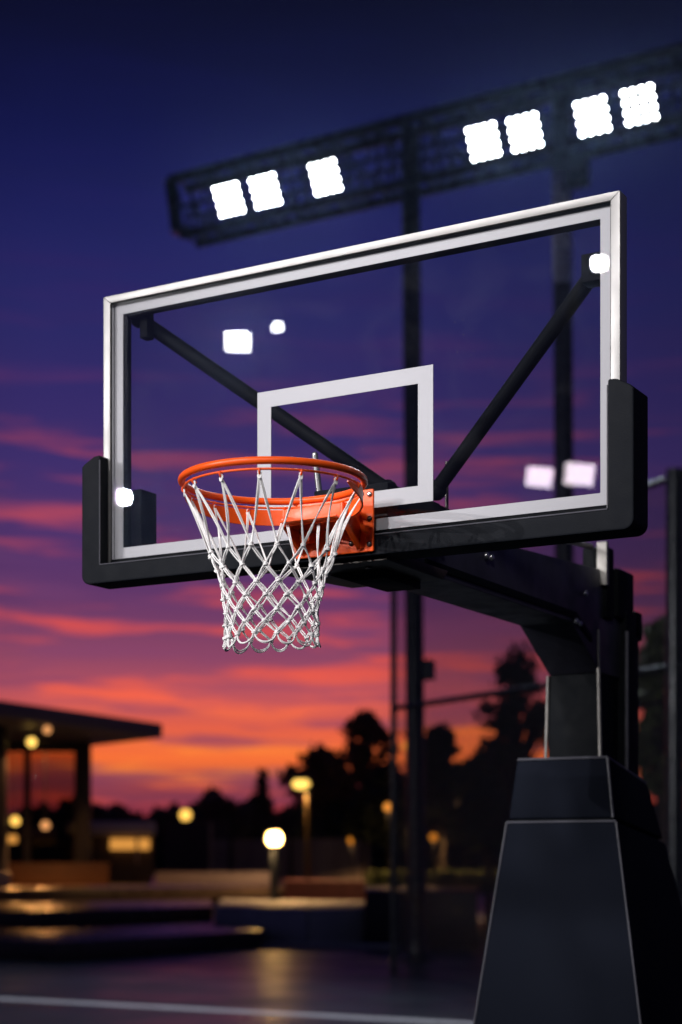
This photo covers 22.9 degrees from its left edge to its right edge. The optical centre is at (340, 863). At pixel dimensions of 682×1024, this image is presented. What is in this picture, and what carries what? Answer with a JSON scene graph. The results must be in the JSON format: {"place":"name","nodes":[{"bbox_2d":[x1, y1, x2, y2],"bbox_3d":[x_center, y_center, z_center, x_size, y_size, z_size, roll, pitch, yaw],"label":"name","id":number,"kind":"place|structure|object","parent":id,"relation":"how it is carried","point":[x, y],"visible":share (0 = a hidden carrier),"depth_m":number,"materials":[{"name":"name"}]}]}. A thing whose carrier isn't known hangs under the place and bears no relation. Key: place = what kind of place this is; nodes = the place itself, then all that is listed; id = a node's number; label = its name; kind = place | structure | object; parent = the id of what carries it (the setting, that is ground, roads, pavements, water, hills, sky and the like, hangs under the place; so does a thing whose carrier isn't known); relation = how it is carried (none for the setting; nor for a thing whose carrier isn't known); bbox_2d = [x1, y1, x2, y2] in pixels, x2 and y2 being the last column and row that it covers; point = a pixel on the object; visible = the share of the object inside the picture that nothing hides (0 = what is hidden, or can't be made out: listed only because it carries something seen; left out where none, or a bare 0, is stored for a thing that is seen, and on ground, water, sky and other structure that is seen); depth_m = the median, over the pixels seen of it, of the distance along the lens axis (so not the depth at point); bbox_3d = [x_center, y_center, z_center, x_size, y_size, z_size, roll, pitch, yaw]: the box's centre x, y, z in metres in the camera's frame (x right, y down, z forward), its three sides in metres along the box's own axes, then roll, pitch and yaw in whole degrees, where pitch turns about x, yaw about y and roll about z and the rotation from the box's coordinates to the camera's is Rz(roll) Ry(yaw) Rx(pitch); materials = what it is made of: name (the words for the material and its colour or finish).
{"place":"outdoors","nodes":[
{"label":"outdoors","id":0,"kind":"place"},
{"bbox_2d":[155,872,269,883],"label":"wall","id":1,"kind":"structure","parent":0,"point":[212,877],"depth_m":62.00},
{"bbox_2d":[0,876,493,1023],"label":"ground","id":2,"kind":"structure","parent":0,"point":[343,981],"depth_m":26.76,"materials":[{"name":"asphalt"}]},
{"bbox_2d":[0,904,262,961],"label":"terrace step","id":3,"kind":"object","parent":2,"relation":"on","point":[61,944],"visible":0.61,"depth_m":36.73,"materials":[{"name":"grey concrete"}]},
{"bbox_2d":[0,899,212,927],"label":"terrace step","id":4,"kind":"object","parent":3,"relation":"on","point":[38,914],"visible":0.78,"depth_m":43.86,"materials":[{"name":"grey concrete"}]},
{"bbox_2d":[0,876,284,901],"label":"terrace step","id":5,"kind":"object","parent":4,"relation":"on","point":[110,891],"visible":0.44,"depth_m":54.05,"materials":[{"name":"grey concrete"}]},
{"bbox_2d":[0,872,9,886],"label":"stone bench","id":6,"kind":"object","parent":5,"relation":"on","point":[4,879],"visible":1,"depth_m":54.00,"materials":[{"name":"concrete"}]},
{"bbox_2d":[8,863,108,884],"bbox_3d":[-11.518,0.369,61.500,6.493,0.795,3.000,0,0,0],"label":"timber counter","id":7,"kind":"object","parent":5,"relation":"on","point":[59,873],"visible":0.98,"depth_m":60.00,"materials":[{"name":"brown wood"}]},
{"bbox_2d":[0,700,161,871],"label":"pavilion","id":8,"kind":"structure","parent":5,"relation":"on","point":[66,837],"depth_m":61.80,"materials":[{"name":"black metal"}]},
{"bbox_2d":[8,835,16,842],"bbox_3d":[-11.703,-0.839,58.000,1.100,0.280,0.100,0,0,0],"label":"light box","id":9,"kind":"object","parent":8,"relation":"attached to","point":[12,838],"visible":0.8,"depth_m":57.95,"materials":[{"name":"orange"}]},
{"bbox_2d":[10,729,19,825],"bbox_3d":[-10.836,-2.862,56.000,0.320,3.212,0.312,0,0,30],"label":"pendant lamp","id":10,"kind":"object","parent":8,"relation":"hanging from","point":[15,820],"visible":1,"depth_m":55.98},
{"bbox_2d":[27,729,35,746],"bbox_3d":[-10.289,-4.171,56.000,0.320,0.596,0.312,0,0,30],"label":"pendant lamp","id":11,"kind":"object","parent":8,"relation":"hanging from","point":[31,741],"visible":1,"depth_m":55.90,"materials":[{"name":"yellow glass"}]},
{"bbox_2d":[41,733,49,829],"bbox_3d":[-9.831,-2.793,56.000,0.300,3.350,0.292,0,0,30],"label":"pendant lamp","id":12,"kind":"object","parent":8,"relation":"hanging from","point":[45,824],"visible":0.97,"depth_m":55.98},
{"bbox_2d":[43,724,50,733],"bbox_3d":[-9.423,-4.313,54.000,0.260,0.310,0.254,0,0,30],"label":"pendant lamp","id":13,"kind":"object","parent":8,"relation":"hanging from","point":[47,729],"visible":1,"depth_m":53.92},
{"bbox_2d":[92,821,155,882],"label":"kiosk","id":14,"kind":"object","parent":5,"relation":"on","point":[124,849],"visible":0.64,"depth_m":66.60,"materials":[{"name":"black"}]},
{"bbox_2d":[110,839,149,849],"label":"lit window","id":15,"kind":"structure","parent":14,"relation":"in","point":[115,844],"depth_m":66.31,"materials":[{"name":"orange glass"}]},
{"bbox_2d":[209,822,212,871],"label":"post","id":16,"kind":"object","parent":5,"relation":"on","point":[210,846],"visible":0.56,"depth_m":70.00,"materials":[{"name":"black metal"}]},
{"bbox_2d":[180,809,190,819],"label":"globe lamp","id":17,"kind":"object","parent":2,"relation":"on","point":[185,814],"visible":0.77,"depth_m":81.79,"materials":[{"name":"yellow glass"}]},
{"bbox_2d":[164,820,230,902],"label":"shed","id":18,"kind":"structure","parent":2,"relation":"on","point":[186,845],"depth_m":80.00,"materials":[{"name":"black"}]},
{"bbox_2d":[212,794,241,839],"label":"conifer tree","id":19,"kind":"object","parent":2,"relation":"on","point":[224,813],"visible":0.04,"depth_m":119.82,"materials":[{"name":"green plant"}]},
{"bbox_2d":[0,997,472,1023],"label":"court line","id":20,"kind":"object","parent":2,"relation":"on","point":[247,1011],"visible":1,"depth_m":22.38,"materials":[{"name":"white paint"}]},
{"bbox_2d":[214,899,310,942],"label":"concrete block","id":21,"kind":"structure","parent":2,"relation":"on","point":[282,921],"depth_m":42.12,"materials":[{"name":"concrete"}]},
{"bbox_2d":[244,767,284,875],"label":"conifer tree","id":22,"kind":"object","parent":2,"relation":"on","point":[260,824],"visible":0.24,"depth_m":109.58,"materials":[{"name":"green plant"}]},
{"bbox_2d":[266,830,281,900],"bbox_3d":[-1.980,0.487,50.000,0.480,2.968,0.468,0,0,30],"label":"bollard lamp","id":23,"kind":"object","parent":2,"relation":"on","point":[274,839],"visible":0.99,"depth_m":49.88,"materials":[{"name":"grey metal"}]},
{"bbox_2d":[212,837,369,903],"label":"board fence","id":24,"kind":"object","parent":2,"relation":"on","point":[230,855],"visible":0.4,"depth_m":73.31,"materials":[{"name":"brown wood"}]},
{"bbox_2d":[291,773,311,879],"bbox_3d":[-1.330,-0.511,56.000,0.720,4.965,0.720,0,0,30],"label":"street lamp","id":25,"kind":"object","parent":2,"relation":"on","point":[300,782],"visible":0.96,"depth_m":55.93,"materials":[{"name":"brown metal"}]},
{"bbox_2d":[276,741,358,838],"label":"broadleaf tree","id":26,"kind":"object","parent":2,"relation":"on","point":[325,790],"visible":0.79,"depth_m":77.37,"materials":[{"name":"green plant"}]},
{"bbox_2d":[284,879,365,900],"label":"brick wall","id":27,"kind":"structure","parent":2,"relation":"on","point":[326,890],"depth_m":54.18,"materials":[{"name":"red brick"}]},
{"bbox_2d":[263,942,399,948],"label":"kerb","id":28,"kind":"structure","parent":2,"relation":"on","point":[343,945],"depth_m":39.72,"materials":[{"name":"concrete"}]},
{"bbox_2d":[282,792,381,867],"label":"broadleaf tree","id":29,"kind":"object","parent":2,"relation":"on","point":[334,816],"visible":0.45,"depth_m":80.42,"materials":[{"name":"green plant"}]},
{"bbox_2d":[307,901,364,943],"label":"concrete block","id":30,"kind":"structure","parent":2,"relation":"on","point":[335,921],"depth_m":41.29,"materials":[{"name":"concrete"}]},
{"bbox_2d":[348,837,352,879],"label":"globe lamp","id":31,"kind":"object","parent":2,"relation":"on","point":[350,841],"visible":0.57,"depth_m":67.98,"materials":[{"name":"black metal"}]},
{"bbox_2d":[323,708,405,798],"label":"broadleaf tree","id":32,"kind":"object","parent":2,"relation":"on","point":[367,729],"visible":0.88,"depth_m":73.79,"materials":[{"name":"green plant"}]},
{"bbox_2d":[340,762,406,871],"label":"broadleaf tree","id":33,"kind":"object","parent":2,"relation":"on","point":[366,821],"visible":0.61,"depth_m":65.47,"materials":[{"name":"green plant"}]},
{"bbox_2d":[92,785,660,877],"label":"wood","id":34,"kind":"object","parent":2,"relation":"on","point":[206,806],"visible":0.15,"depth_m":150.88,"materials":[{"name":"green plant"}]},
{"bbox_2d":[82,191,681,1023],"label":"basketball hoop","id":35,"kind":"object","parent":2,"relation":"on","point":[586,919],"visible":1,"depth_m":5.52,"materials":[{"name":"black metal"}]},
{"bbox_2d":[384,803,389,869],"bbox_3d":[1.679,-0.096,60.000,0.310,4.135,0.302,0,0,30],"label":"globe lamp","id":36,"kind":"object","parent":2,"relation":"on","point":[386,806],"visible":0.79,"depth_m":59.98,"materials":[{"name":"black metal"}]},
{"bbox_2d":[397,125,436,961],"bbox_3d":[1.544,-6.478,34.200,0.798,16.903,0.798,0,0,30],"label":"truss pole","id":37,"kind":"object","parent":2,"relation":"on","point":[411,302],"visible":0.62,"depth_m":34.03,"materials":[{"name":"black metal"}]},
{"bbox_2d":[164,42,681,247],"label":"lighting truss","id":38,"kind":"object","parent":37,"relation":"attached to","point":[519,92],"visible":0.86,"depth_m":34.04,"materials":[{"name":"grey metal"}]},
{"bbox_2d":[209,173,247,218],"bbox_3d":[-2.360,-14.200,35.816,0.774,0.795,0.180,0,30,31],"label":"floodlight","id":39,"kind":"object","parent":38,"relation":"attached to","point":[229,199],"visible":1,"depth_m":35.76,"materials":[{"name":"grey glass"}]},
{"bbox_2d":[245,164,284,210],"bbox_3d":[-1.564,-14.191,35.344,0.774,0.795,0.180,0,30,31],"label":"floodlight","id":40,"kind":"object","parent":38,"relation":"attached to","point":[265,189],"visible":1,"depth_m":35.29,"materials":[{"name":"grey glass"}]},
{"bbox_2d":[305,150,344,197],"bbox_3d":[-0.299,-14.174,34.594,0.774,0.795,0.180,0,30,31],"label":"floodlight","id":41,"kind":"object","parent":38,"relation":"attached to","point":[325,177],"visible":1,"depth_m":34.53,"materials":[{"name":"grey glass"}]},
{"bbox_2d":[462,112,503,163],"bbox_3d":[2.793,-14.118,32.760,0.774,0.795,0.180,0,30,31],"label":"floodlight","id":42,"kind":"object","parent":38,"relation":"attached to","point":[483,140],"visible":1,"depth_m":32.70,"materials":[{"name":"grey glass"}]},
{"bbox_2d":[503,103,545,154],"bbox_3d":[3.548,-14.105,32.313,0.774,0.796,0.180,0,30,31],"label":"floodlight","id":43,"kind":"object","parent":38,"relation":"attached to","point":[524,132],"visible":1,"depth_m":32.26,"materials":[{"name":"grey glass"}]},
{"bbox_2d":[570,86,613,138],"bbox_3d":[4.738,-14.099,31.608,0.774,0.795,0.180,0,30,31],"label":"floodlight","id":44,"kind":"object","parent":38,"relation":"attached to","point":[592,116],"visible":1,"depth_m":31.55,"materials":[{"name":"grey glass"}]},
{"bbox_2d":[616,74,660,127],"bbox_3d":[5.537,-14.102,31.134,0.774,0.795,0.180,0,30,31],"label":"floodlight","id":45,"kind":"object","parent":38,"relation":"attached to","point":[639,103],"visible":1,"depth_m":31.08,"materials":[{"name":"grey glass"}]},
{"bbox_2d":[365,886,476,946],"bbox_3d":[1.944,1.312,43.750,3.194,1.320,8.259,0,0,5],"label":"planter box","id":46,"kind":"object","parent":2,"relation":"on","point":[377,914],"visible":0.64,"depth_m":40.13,"materials":[{"name":"black"}]},
{"bbox_2d":[365,869,497,893],"bbox_3d":[3.744,0.546,55.990,5.895,0.750,12.106,0,0,1],"label":"ground cover","id":47,"kind":"object","parent":2,"relation":"on","point":[377,878],"visible":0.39,"depth_m":50.53,"materials":[{"name":"green plant"}]},
{"bbox_2d":[399,722,467,871],"bbox_3d":[3.719,-1.716,64.187,2.777,7.380,2.610,0,0,30],"label":"broadleaf tree","id":48,"kind":"object","parent":2,"relation":"on","point":[451,755],"visible":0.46,"depth_m":63.45,"materials":[{"name":"green plant"}]},
{"bbox_2d":[429,833,437,869],"bbox_3d":[3.295,0.445,60.000,0.300,3.053,0.292,0,0,30],"label":"globe lamp","id":49,"kind":"object","parent":2,"relation":"on","point":[433,844],"visible":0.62,"depth_m":59.94,"materials":[{"name":"orange"}]},
{"bbox_2d":[444,747,507,926],"bbox_3d":[4.628,-0.881,51.954,2.855,5.707,3.521,0,0,30],"label":"broadleaf tree","id":50,"kind":"object","parent":2,"relation":"on","point":[489,832],"visible":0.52,"depth_m":51.19,"materials":[{"name":"green plant"}]},
{"bbox_2d":[472,639,548,820],"bbox_3d":[4.466,-1.960,43.848,2.373,7.868,2.467,0,0,30],"label":"broadleaf tree","id":51,"kind":"object","parent":2,"relation":"on","point":[524,720],"visible":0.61,"depth_m":43.72,"materials":[{"name":"green plant"}]},
{"bbox_2d":[390,468,681,982],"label":"chain link fence","id":52,"kind":"object","parent":2,"relation":"on","point":[671,667],"visible":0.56,"depth_m":27.61,"materials":[{"name":"grey metal"}]},
{"bbox_2d":[552,88,590,561],"bbox_3d":[4.396,-6.478,32.587,0.853,16.902,0.798,0,0,30],"label":"truss pole","id":53,"kind":"object","parent":2,"relation":"on","point":[571,171],"visible":0.51,"depth_m":32.43,"materials":[{"name":"black metal"}]},
{"bbox_2d":[638,614,665,844],"bbox_3d":[5.266,-1.033,27.018,1.553,6.014,1.648,0,0,30],"label":"broadleaf tree","id":54,"kind":"object","parent":2,"relation":"on","point":[650,717],"visible":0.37,"depth_m":26.77,"materials":[{"name":"green plant"}]},
{"bbox_2d":[0,0,681,875],"label":"sky","id":55,"kind":"structure","parent":0,"point":[102,101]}
]}

